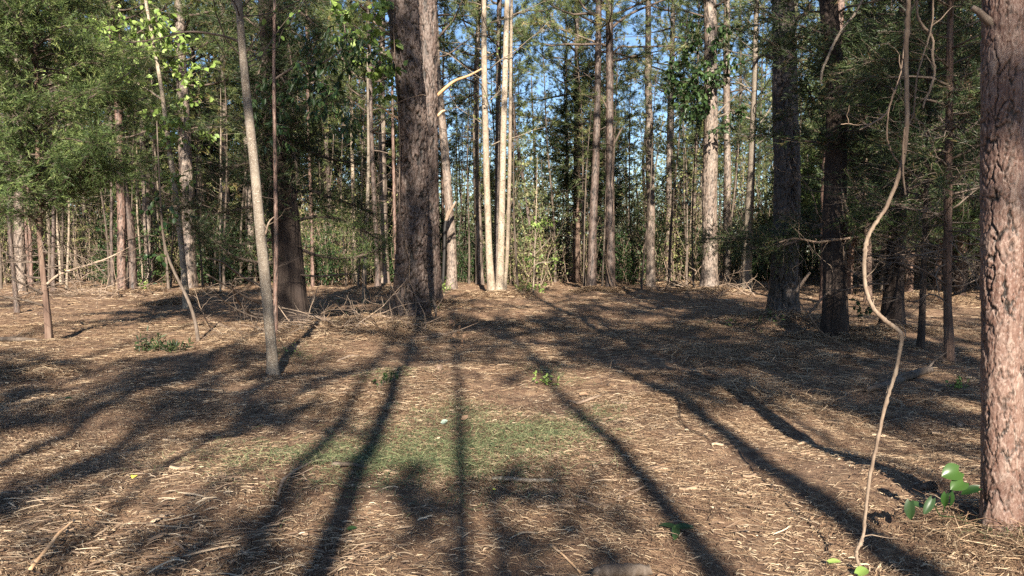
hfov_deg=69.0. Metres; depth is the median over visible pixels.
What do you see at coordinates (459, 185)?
sapling
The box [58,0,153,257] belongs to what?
pine tree
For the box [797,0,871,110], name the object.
pine tree
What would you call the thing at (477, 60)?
pine tree
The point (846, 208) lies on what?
branch
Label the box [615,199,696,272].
shrub
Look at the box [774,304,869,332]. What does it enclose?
brush pile
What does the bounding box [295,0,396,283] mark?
pine tree
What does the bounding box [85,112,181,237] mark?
cedar tree
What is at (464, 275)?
shrub
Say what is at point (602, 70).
sapling
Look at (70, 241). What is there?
sapling
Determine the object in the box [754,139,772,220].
sapling
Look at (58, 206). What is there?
pine tree
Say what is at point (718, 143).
sapling
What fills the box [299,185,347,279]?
shrub
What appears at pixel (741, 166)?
sapling
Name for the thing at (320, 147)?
sapling
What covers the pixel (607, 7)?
pine tree
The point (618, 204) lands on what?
cedar tree
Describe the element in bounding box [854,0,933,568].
vine
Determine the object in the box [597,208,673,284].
shrub
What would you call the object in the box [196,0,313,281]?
pine tree
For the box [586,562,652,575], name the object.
rock
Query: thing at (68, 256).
sapling
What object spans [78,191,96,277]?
sapling
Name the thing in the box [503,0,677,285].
pine tree
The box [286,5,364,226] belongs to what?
pine tree
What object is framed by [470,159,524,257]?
cedar tree
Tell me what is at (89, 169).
cedar tree
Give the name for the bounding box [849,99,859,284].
sapling
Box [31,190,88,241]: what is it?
cedar tree
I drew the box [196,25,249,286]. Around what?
sapling
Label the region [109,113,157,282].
sapling
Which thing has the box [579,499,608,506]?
stick
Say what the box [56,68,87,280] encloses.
sapling
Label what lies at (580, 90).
sapling
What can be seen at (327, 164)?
sapling
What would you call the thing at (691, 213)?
sapling
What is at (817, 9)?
pine tree
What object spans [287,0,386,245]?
pine tree
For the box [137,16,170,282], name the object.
sapling
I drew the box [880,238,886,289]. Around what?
sapling
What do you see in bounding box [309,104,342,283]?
sapling
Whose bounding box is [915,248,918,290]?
sapling
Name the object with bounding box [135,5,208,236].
pine tree
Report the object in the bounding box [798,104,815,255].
sapling
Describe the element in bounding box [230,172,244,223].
cedar tree
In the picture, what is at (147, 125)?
sapling
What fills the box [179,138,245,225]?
cedar tree
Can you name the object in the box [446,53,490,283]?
sapling
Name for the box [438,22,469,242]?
pine tree
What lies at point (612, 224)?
vine
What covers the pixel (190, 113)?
sapling
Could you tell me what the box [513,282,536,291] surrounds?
plant
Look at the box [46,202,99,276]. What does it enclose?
shrub
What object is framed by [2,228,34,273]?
shrub
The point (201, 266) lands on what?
sapling
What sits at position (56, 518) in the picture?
wood chips
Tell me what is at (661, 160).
distant woods
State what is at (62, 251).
sapling
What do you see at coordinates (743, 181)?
sapling
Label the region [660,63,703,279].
sapling
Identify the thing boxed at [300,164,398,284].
shrub
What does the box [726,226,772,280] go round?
shrub
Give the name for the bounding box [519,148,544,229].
sapling
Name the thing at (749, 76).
sapling
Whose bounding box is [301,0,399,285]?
pine tree
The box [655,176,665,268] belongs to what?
sapling
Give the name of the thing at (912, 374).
log
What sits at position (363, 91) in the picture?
pine tree
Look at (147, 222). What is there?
pine tree
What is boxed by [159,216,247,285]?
shrub
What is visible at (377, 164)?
sapling
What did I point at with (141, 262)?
sapling
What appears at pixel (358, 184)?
sapling
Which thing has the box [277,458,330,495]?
branch
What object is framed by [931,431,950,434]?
wood splinter
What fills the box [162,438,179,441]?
wood splinter
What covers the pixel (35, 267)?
shrub
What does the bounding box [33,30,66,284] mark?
sapling
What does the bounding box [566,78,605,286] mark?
sapling
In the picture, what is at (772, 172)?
cedar tree
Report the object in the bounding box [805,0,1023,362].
cedar tree
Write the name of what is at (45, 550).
stick
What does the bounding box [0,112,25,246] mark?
sapling
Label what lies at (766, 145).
sapling
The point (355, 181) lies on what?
sapling
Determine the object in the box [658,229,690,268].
shrub
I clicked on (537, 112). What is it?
pine tree
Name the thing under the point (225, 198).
sapling
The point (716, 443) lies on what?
wood splinter
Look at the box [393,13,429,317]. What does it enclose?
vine
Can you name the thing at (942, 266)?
shrub
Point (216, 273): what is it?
shrub
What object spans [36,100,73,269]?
sapling
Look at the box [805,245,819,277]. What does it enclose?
shrub
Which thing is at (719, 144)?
pine tree
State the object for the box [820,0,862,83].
vine
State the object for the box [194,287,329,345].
brush pile
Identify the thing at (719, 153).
sapling
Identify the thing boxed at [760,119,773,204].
sapling
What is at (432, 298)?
branch
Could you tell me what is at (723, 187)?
sapling
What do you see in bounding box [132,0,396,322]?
cedar tree
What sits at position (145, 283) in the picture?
plant
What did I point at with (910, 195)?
cedar tree
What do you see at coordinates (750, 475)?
wood splinter
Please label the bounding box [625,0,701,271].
pine tree
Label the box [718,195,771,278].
shrub
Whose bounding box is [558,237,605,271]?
shrub
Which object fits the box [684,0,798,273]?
pine tree
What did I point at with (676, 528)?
leaf
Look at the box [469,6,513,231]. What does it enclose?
sapling
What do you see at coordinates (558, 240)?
shrub
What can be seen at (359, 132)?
sapling
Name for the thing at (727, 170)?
pine tree
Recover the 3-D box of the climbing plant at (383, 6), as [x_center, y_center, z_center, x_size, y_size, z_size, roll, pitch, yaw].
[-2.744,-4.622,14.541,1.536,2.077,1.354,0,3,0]
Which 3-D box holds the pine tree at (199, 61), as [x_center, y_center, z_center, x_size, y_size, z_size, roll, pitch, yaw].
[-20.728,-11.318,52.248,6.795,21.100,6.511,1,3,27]
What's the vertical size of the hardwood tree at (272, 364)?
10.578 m
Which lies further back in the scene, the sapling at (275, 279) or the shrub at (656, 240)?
the shrub at (656, 240)
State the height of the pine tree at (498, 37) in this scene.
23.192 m
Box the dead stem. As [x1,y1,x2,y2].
[441,201,455,288]
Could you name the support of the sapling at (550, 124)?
on the ground at (806, 473)
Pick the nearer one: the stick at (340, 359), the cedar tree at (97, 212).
the stick at (340, 359)
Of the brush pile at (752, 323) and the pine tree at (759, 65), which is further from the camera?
the pine tree at (759, 65)
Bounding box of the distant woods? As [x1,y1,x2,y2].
[40,5,963,267]
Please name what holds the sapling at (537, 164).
on the ground at (806, 473)
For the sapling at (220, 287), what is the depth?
24.30 m
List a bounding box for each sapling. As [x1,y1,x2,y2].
[0,110,6,288]
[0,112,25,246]
[25,43,70,286]
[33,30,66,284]
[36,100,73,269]
[44,127,81,269]
[46,21,89,288]
[49,65,83,279]
[50,77,86,283]
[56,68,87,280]
[60,93,78,252]
[60,188,95,245]
[69,56,116,286]
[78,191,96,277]
[93,95,126,251]
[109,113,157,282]
[115,61,161,283]
[125,28,153,265]
[127,65,162,215]
[128,13,195,288]
[131,121,199,341]
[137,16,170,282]
[146,78,177,243]
[152,95,199,287]
[161,147,178,237]
[166,73,214,287]
[169,74,212,281]
[194,8,257,288]
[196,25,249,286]
[197,88,234,292]
[223,18,263,282]
[237,0,316,333]
[286,35,313,216]
[305,107,334,235]
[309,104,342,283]
[310,55,334,235]
[317,80,350,283]
[323,94,360,285]
[332,10,386,282]
[340,52,390,303]
[346,164,364,211]
[347,60,384,285]
[348,166,366,247]
[363,106,391,245]
[439,105,481,269]
[441,69,473,270]
[444,166,466,231]
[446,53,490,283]
[448,132,473,248]
[449,129,464,242]
[453,97,491,284]
[455,59,490,233]
[455,63,482,273]
[460,73,493,237]
[461,109,490,252]
[463,118,492,263]
[464,141,493,228]
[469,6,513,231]
[481,118,506,245]
[493,53,537,285]
[505,37,539,278]
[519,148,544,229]
[520,182,563,292]
[525,6,568,281]
[526,121,544,218]
[539,133,551,220]
[541,173,558,254]
[544,130,572,250]
[555,32,605,285]
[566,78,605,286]
[567,84,605,264]
[586,135,605,276]
[590,65,625,285]
[597,38,633,261]
[614,82,646,282]
[615,56,643,270]
[619,57,679,288]
[633,85,663,253]
[636,136,659,250]
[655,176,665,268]
[657,0,702,281]
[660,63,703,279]
[662,84,699,283]
[666,91,703,286]
[676,150,702,265]
[689,187,701,261]
[695,91,723,225]
[696,94,723,204]
[717,107,737,237]
[717,146,733,271]
[718,60,758,257]
[719,155,760,284]
[731,27,772,250]
[731,112,755,219]
[731,121,747,229]
[741,142,765,205]
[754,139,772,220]
[757,142,773,233]
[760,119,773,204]
[769,10,820,282]
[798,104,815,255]
[800,80,820,280]
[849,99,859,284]
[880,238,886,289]
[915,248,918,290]
[972,3,981,288]
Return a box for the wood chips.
[0,282,1023,575]
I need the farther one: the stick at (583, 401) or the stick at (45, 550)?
the stick at (583, 401)
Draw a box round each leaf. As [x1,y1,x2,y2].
[346,526,356,529]
[657,523,692,539]
[827,558,840,562]
[854,566,868,575]
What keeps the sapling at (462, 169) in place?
on the ground at (806, 473)
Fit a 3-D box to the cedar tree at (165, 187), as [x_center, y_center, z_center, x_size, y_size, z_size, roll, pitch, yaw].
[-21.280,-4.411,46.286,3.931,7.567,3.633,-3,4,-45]
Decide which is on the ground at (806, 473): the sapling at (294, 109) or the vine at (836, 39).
the sapling at (294, 109)
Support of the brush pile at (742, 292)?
on the ground at (806, 473)
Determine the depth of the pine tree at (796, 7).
34.21 m
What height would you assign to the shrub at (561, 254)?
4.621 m
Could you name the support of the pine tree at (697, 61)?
on the ground at (806, 473)
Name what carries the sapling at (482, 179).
on the ground at (806, 473)
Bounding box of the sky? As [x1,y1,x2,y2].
[33,0,965,251]
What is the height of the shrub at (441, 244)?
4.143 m
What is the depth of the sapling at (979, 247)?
28.77 m
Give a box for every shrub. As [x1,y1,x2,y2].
[0,205,39,284]
[0,207,61,283]
[1,204,71,259]
[1,231,60,282]
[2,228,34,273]
[7,234,56,275]
[33,187,139,283]
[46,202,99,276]
[58,191,116,275]
[77,203,171,278]
[82,231,126,283]
[85,197,199,286]
[135,209,199,283]
[135,211,230,282]
[153,220,179,278]
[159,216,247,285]
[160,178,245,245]
[161,178,256,281]
[168,227,212,281]
[180,193,245,269]
[196,207,256,285]
[198,191,253,264]
[214,211,271,276]
[231,183,320,281]
[242,209,334,280]
[243,197,347,282]
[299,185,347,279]
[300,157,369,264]
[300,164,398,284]
[301,212,348,286]
[303,222,343,280]
[318,179,392,261]
[330,222,373,280]
[351,203,397,282]
[367,233,393,281]
[372,238,393,282]
[389,200,443,277]
[439,202,484,279]
[440,231,485,282]
[456,232,493,282]
[474,206,575,284]
[483,140,585,284]
[490,169,586,271]
[504,214,563,278]
[509,211,562,281]
[511,195,586,278]
[512,149,623,282]
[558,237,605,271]
[561,215,640,279]
[572,168,664,273]
[585,179,659,268]
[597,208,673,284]
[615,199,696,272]
[617,198,678,271]
[617,201,697,274]
[623,157,732,281]
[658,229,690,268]
[672,204,735,274]
[672,218,725,280]
[674,192,741,273]
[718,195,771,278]
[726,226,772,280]
[731,144,814,279]
[731,177,811,272]
[736,208,819,278]
[770,235,817,280]
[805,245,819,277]
[847,241,882,278]
[873,248,918,281]
[876,227,953,284]
[927,242,973,279]
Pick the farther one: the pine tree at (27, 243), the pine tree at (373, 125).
the pine tree at (373, 125)
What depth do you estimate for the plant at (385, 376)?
7.86 m
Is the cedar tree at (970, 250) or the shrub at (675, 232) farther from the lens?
the shrub at (675, 232)
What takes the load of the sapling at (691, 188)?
on the ground at (806, 473)
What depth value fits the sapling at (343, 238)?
31.58 m
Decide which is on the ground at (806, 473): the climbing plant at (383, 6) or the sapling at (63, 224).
the sapling at (63, 224)
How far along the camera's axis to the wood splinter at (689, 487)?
4.56 m
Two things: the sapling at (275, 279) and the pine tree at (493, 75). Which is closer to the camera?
the sapling at (275, 279)
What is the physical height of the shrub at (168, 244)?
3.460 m
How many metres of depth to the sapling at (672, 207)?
31.50 m
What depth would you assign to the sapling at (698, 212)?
38.85 m
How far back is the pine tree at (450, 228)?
28.08 m
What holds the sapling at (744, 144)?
on the ground at (806, 473)
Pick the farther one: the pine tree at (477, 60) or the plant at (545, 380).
the pine tree at (477, 60)
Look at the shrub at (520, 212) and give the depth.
32.63 m
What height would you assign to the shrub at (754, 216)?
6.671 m
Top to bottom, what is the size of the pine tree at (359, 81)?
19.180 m
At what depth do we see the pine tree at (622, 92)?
39.35 m
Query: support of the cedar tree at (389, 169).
on the ground at (806, 473)
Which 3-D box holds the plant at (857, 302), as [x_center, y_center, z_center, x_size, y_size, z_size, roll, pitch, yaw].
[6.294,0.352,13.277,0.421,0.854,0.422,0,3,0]
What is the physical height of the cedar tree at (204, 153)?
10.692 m
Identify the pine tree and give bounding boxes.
[0,9,95,286]
[1,0,123,312]
[2,0,186,290]
[2,6,77,283]
[3,3,101,291]
[3,11,90,269]
[4,0,141,290]
[30,0,237,288]
[31,5,129,274]
[41,12,97,274]
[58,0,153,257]
[62,0,164,285]
[68,1,203,280]
[80,0,205,283]
[90,0,256,289]
[102,0,177,206]
[121,0,190,166]
[132,0,257,279]
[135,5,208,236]
[150,0,257,284]
[162,2,260,223]
[164,1,232,167]
[171,2,261,193]
[174,4,243,158]
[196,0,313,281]
[196,1,330,226]
[202,0,315,234]
[249,0,363,286]
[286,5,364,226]
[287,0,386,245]
[291,1,364,221]
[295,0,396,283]
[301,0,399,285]
[315,3,441,283]
[317,0,397,201]
[321,4,391,170]
[335,2,463,219]
[340,0,451,267]
[342,72,377,181]
[364,0,502,288]
[372,0,431,318]
[381,0,481,301]
[395,0,489,251]
[438,0,539,284]
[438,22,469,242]
[439,0,557,282]
[460,0,554,283]
[472,1,557,281]
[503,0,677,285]
[508,0,618,270]
[508,0,644,280]
[513,0,695,286]
[550,0,652,276]
[613,0,742,280]
[615,0,685,286]
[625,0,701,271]
[635,0,759,277]
[647,0,764,287]
[660,1,749,277]
[670,0,805,280]
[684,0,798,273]
[713,0,819,314]
[720,0,803,216]
[732,0,823,165]
[734,54,772,206]
[742,0,822,115]
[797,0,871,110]
[800,0,857,148]
[818,0,865,302]
[924,1,978,284]
[970,0,1023,535]
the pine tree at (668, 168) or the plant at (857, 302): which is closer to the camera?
the plant at (857, 302)
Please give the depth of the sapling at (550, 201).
50.11 m
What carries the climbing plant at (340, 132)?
hanging from the cedar tree at (292, 289)
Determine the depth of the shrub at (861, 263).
38.26 m
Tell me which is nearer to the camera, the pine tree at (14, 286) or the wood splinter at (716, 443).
the wood splinter at (716, 443)
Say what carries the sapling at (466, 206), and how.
on the ground at (806, 473)
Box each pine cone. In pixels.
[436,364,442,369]
[920,481,938,491]
[941,358,947,362]
[955,420,963,427]
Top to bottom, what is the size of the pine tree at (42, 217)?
16.266 m
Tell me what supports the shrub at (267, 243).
on the ground at (806, 473)
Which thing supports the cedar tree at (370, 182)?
on the ground at (806, 473)
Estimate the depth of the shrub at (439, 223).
36.57 m
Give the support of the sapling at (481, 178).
on the ground at (806, 473)
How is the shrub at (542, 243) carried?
on the ground at (806, 473)
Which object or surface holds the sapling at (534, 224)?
on the ground at (806, 473)
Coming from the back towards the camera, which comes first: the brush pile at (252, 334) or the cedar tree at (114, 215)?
the cedar tree at (114, 215)
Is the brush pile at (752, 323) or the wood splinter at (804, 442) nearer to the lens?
the wood splinter at (804, 442)
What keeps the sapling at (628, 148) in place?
on the ground at (806, 473)
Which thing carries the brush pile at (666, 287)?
on the ground at (806, 473)
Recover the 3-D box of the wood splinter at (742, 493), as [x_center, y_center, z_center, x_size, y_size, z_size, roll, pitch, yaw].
[1.396,1.236,4.494,0.080,0.031,0.017,0,3,-7]
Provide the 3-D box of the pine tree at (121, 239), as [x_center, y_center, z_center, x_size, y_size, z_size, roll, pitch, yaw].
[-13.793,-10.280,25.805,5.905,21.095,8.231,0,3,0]
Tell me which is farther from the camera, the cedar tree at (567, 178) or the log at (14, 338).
the cedar tree at (567, 178)
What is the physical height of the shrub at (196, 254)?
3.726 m
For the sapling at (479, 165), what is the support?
on the ground at (806, 473)
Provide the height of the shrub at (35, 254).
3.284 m
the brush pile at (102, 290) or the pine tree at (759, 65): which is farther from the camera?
the pine tree at (759, 65)
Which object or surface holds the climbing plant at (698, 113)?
attached to the pine tree at (709, 272)
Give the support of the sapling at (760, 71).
on the ground at (806, 473)
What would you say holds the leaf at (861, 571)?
on the ground at (806, 473)
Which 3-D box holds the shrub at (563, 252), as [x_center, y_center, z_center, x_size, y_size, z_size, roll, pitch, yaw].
[2.697,-3.470,36.715,5.976,6.626,5.448,0,3,-5]
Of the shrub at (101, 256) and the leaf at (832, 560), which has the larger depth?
the shrub at (101, 256)
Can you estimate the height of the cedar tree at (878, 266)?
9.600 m
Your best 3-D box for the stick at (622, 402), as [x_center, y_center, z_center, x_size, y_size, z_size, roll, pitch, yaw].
[1.056,1.077,7.129,0.255,0.085,0.111,2,3,28]
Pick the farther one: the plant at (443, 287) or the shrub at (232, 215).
the shrub at (232, 215)
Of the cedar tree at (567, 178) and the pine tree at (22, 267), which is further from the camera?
the cedar tree at (567, 178)
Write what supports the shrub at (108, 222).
on the ground at (806, 473)
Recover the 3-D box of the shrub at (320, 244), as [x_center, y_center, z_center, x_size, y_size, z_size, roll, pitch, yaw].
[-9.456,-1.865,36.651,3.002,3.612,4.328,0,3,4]
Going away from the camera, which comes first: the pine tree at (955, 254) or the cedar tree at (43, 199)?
the pine tree at (955, 254)
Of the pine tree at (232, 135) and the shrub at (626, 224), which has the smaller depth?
the pine tree at (232, 135)
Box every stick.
[28,519,74,570]
[331,462,365,468]
[337,355,359,361]
[492,476,552,482]
[537,504,575,507]
[549,543,580,572]
[568,394,600,404]
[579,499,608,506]
[612,397,633,404]
[619,483,647,498]
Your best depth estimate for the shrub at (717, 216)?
47.08 m
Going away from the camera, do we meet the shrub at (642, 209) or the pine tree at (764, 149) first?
the shrub at (642, 209)
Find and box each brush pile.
[5,239,246,299]
[187,267,535,340]
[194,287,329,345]
[255,277,459,316]
[622,256,755,293]
[686,270,802,297]
[690,300,794,333]
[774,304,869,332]
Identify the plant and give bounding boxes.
[131,326,166,352]
[137,280,149,288]
[147,336,193,351]
[242,8,399,156]
[278,340,303,360]
[330,0,407,104]
[369,365,398,386]
[442,275,452,293]
[449,318,466,350]
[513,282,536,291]
[532,371,559,385]
[661,14,747,138]
[849,284,874,328]
[904,463,981,519]
[945,375,969,389]
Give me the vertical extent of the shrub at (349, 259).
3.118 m
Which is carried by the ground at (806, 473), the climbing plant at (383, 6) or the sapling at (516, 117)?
the sapling at (516, 117)
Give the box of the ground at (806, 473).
[0,253,1023,575]
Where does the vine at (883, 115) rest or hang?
hanging from the vine at (907, 22)
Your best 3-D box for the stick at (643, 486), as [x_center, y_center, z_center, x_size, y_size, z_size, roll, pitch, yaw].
[0.738,1.233,4.526,0.267,0.054,0.028,-3,4,-42]
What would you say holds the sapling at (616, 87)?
on the ground at (806, 473)
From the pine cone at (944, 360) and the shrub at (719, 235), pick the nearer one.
the pine cone at (944, 360)
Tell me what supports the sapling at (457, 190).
on the ground at (806, 473)
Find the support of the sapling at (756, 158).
on the ground at (806, 473)
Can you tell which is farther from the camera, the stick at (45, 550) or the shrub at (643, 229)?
the shrub at (643, 229)
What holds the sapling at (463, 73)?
on the ground at (806, 473)
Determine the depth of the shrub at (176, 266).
32.24 m
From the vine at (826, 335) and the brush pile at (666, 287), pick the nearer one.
the vine at (826, 335)
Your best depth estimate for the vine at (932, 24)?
3.53 m
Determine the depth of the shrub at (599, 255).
37.21 m
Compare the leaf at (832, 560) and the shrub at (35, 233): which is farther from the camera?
the shrub at (35, 233)
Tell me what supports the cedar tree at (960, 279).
on the ground at (806, 473)
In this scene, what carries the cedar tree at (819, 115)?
on the ground at (806, 473)
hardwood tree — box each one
[43,0,220,308]
[103,0,303,375]
[437,0,558,290]
[689,0,772,290]
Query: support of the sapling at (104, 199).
on the ground at (806, 473)
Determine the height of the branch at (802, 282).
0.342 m
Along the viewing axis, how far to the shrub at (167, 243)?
34.13 m
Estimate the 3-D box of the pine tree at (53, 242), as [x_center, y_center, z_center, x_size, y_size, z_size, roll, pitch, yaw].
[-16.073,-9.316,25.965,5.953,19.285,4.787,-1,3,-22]
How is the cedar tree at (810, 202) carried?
on the ground at (806, 473)
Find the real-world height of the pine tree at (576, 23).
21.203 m
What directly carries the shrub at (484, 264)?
on the ground at (806, 473)
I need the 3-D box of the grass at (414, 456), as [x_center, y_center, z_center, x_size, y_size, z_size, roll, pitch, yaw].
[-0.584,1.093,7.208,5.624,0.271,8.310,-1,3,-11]
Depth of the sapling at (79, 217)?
41.98 m
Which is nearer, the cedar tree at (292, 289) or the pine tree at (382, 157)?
the cedar tree at (292, 289)
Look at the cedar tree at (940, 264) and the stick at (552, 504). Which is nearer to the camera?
the stick at (552, 504)
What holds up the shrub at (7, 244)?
on the ground at (806, 473)
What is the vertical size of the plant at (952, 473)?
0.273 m
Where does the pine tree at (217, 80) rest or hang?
on the ground at (806, 473)
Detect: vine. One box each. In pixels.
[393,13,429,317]
[605,139,614,287]
[792,260,840,345]
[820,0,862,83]
[841,43,903,129]
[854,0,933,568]
[872,53,922,194]
[902,0,935,107]
[910,0,956,133]
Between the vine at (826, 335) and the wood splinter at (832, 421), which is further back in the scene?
the vine at (826, 335)
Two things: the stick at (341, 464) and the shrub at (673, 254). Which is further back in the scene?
the shrub at (673, 254)
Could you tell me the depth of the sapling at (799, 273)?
32.83 m
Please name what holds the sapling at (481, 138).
on the ground at (806, 473)
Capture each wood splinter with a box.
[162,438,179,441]
[169,465,191,469]
[198,388,222,391]
[384,469,398,474]
[627,477,640,481]
[641,465,663,469]
[679,485,696,490]
[711,442,723,445]
[737,490,749,495]
[742,473,755,477]
[796,441,808,444]
[823,420,846,424]
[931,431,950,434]
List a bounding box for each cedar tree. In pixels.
[0,0,177,338]
[3,113,77,241]
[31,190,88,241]
[70,189,107,254]
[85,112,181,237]
[91,178,151,244]
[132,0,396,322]
[149,76,217,208]
[161,163,178,234]
[165,91,242,218]
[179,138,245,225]
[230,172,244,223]
[240,113,306,215]
[297,77,376,235]
[297,161,316,231]
[347,148,392,232]
[363,109,397,233]
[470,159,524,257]
[530,52,628,281]
[572,98,644,256]
[655,156,701,267]
[667,0,966,336]
[755,163,810,249]
[772,139,818,274]
[782,0,981,327]
[799,7,916,293]
[800,0,940,301]
[800,96,825,267]
[800,161,883,269]
[801,155,862,266]
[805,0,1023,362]
[815,68,964,277]
[827,0,980,349]
[849,0,981,291]
[860,244,882,282]
[914,0,979,296]
[914,236,936,278]
[918,14,979,292]
[942,9,967,276]
[952,205,979,276]
[953,102,1023,267]
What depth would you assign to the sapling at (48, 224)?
29.99 m
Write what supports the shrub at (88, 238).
on the ground at (806, 473)
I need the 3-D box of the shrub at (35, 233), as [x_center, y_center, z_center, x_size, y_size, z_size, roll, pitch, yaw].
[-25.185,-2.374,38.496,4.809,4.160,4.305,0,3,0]
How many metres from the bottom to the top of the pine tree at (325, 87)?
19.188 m
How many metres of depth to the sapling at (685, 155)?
30.41 m
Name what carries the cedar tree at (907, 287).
on the ground at (806, 473)
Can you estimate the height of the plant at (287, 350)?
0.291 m
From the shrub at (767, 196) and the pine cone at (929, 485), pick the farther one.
the shrub at (767, 196)
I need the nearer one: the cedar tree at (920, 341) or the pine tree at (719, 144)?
the cedar tree at (920, 341)
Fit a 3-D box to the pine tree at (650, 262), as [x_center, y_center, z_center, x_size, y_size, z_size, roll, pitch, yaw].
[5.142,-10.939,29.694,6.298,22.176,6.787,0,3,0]
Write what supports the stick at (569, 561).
on the ground at (806, 473)
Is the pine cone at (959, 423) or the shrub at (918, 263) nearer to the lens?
the pine cone at (959, 423)
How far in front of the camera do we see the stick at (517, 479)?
4.78 m
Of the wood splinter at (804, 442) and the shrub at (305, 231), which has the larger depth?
the shrub at (305, 231)
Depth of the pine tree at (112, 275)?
27.40 m
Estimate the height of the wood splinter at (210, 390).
0.032 m
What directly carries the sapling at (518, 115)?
on the ground at (806, 473)
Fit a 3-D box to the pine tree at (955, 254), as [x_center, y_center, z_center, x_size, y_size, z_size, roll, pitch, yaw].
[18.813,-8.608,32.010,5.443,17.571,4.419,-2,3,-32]
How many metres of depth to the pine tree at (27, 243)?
31.93 m
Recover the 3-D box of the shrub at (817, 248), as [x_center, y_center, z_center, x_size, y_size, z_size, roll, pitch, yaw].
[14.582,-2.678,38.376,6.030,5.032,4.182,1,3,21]
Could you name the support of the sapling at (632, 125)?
on the ground at (806, 473)
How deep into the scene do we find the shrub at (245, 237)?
36.59 m
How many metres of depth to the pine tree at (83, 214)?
40.31 m
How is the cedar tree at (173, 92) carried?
on the ground at (806, 473)
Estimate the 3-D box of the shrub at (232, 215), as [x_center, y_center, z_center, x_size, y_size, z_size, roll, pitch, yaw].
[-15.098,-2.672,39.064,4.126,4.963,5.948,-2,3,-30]
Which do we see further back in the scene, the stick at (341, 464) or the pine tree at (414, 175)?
the pine tree at (414, 175)
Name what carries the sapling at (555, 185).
on the ground at (806, 473)
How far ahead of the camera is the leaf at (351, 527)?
4.06 m
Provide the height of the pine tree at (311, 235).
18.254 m
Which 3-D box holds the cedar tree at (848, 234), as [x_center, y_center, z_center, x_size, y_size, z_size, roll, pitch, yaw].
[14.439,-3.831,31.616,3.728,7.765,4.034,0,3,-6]
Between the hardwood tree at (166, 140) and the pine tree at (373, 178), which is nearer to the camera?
the hardwood tree at (166, 140)
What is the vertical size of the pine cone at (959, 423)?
0.073 m
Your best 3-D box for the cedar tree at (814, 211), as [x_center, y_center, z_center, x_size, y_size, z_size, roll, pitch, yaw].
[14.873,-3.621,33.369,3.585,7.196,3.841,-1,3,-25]
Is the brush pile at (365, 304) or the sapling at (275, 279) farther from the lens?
the brush pile at (365, 304)
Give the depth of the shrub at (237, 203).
35.33 m
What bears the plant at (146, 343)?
on the ground at (806, 473)
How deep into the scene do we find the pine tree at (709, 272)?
26.17 m
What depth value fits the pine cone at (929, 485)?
4.59 m
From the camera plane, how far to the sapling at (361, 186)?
31.34 m
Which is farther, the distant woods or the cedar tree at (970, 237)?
the distant woods
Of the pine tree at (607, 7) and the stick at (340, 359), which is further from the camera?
the pine tree at (607, 7)
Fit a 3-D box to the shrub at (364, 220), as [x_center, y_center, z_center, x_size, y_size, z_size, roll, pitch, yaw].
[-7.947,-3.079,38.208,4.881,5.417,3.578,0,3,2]
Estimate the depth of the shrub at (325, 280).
30.92 m
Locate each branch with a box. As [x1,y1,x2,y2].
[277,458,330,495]
[388,292,439,315]
[794,272,810,292]
[841,189,853,234]
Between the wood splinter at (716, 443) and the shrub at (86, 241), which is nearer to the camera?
the wood splinter at (716, 443)
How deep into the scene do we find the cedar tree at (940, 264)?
25.28 m
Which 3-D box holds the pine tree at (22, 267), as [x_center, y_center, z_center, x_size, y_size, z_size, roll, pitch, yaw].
[-16.733,-10.220,24.920,5.861,21.125,7.222,-2,3,-28]
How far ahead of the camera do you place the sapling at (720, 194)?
42.11 m
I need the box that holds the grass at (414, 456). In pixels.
[46,344,1023,556]
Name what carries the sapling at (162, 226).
on the ground at (806, 473)
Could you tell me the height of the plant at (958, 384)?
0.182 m
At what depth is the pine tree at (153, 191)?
36.63 m
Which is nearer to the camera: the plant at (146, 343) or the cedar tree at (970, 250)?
the plant at (146, 343)
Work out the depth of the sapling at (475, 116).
31.28 m
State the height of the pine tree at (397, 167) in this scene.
20.525 m
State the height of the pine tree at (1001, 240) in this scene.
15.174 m
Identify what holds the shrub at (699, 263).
on the ground at (806, 473)
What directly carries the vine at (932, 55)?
attached to the vine at (932, 24)
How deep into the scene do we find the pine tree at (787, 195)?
15.54 m
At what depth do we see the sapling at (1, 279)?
28.95 m
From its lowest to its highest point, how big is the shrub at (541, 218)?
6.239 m
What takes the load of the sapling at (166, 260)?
on the ground at (806, 473)
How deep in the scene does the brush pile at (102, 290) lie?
23.95 m
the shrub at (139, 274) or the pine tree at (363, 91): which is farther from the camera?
the pine tree at (363, 91)
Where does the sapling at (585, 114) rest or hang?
on the ground at (806, 473)
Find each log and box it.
[0,329,42,341]
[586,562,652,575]
[864,352,946,391]
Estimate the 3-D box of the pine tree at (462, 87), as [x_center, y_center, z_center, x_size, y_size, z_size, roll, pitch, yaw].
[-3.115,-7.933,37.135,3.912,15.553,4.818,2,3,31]
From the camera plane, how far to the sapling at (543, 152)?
44.98 m
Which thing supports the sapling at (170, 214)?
on the ground at (806, 473)
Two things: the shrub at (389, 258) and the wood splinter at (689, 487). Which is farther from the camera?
the shrub at (389, 258)
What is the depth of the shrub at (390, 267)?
32.80 m
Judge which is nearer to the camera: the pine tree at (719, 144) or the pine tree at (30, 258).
the pine tree at (30, 258)
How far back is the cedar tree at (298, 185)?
43.72 m
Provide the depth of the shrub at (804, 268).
36.94 m
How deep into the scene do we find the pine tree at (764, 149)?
59.02 m

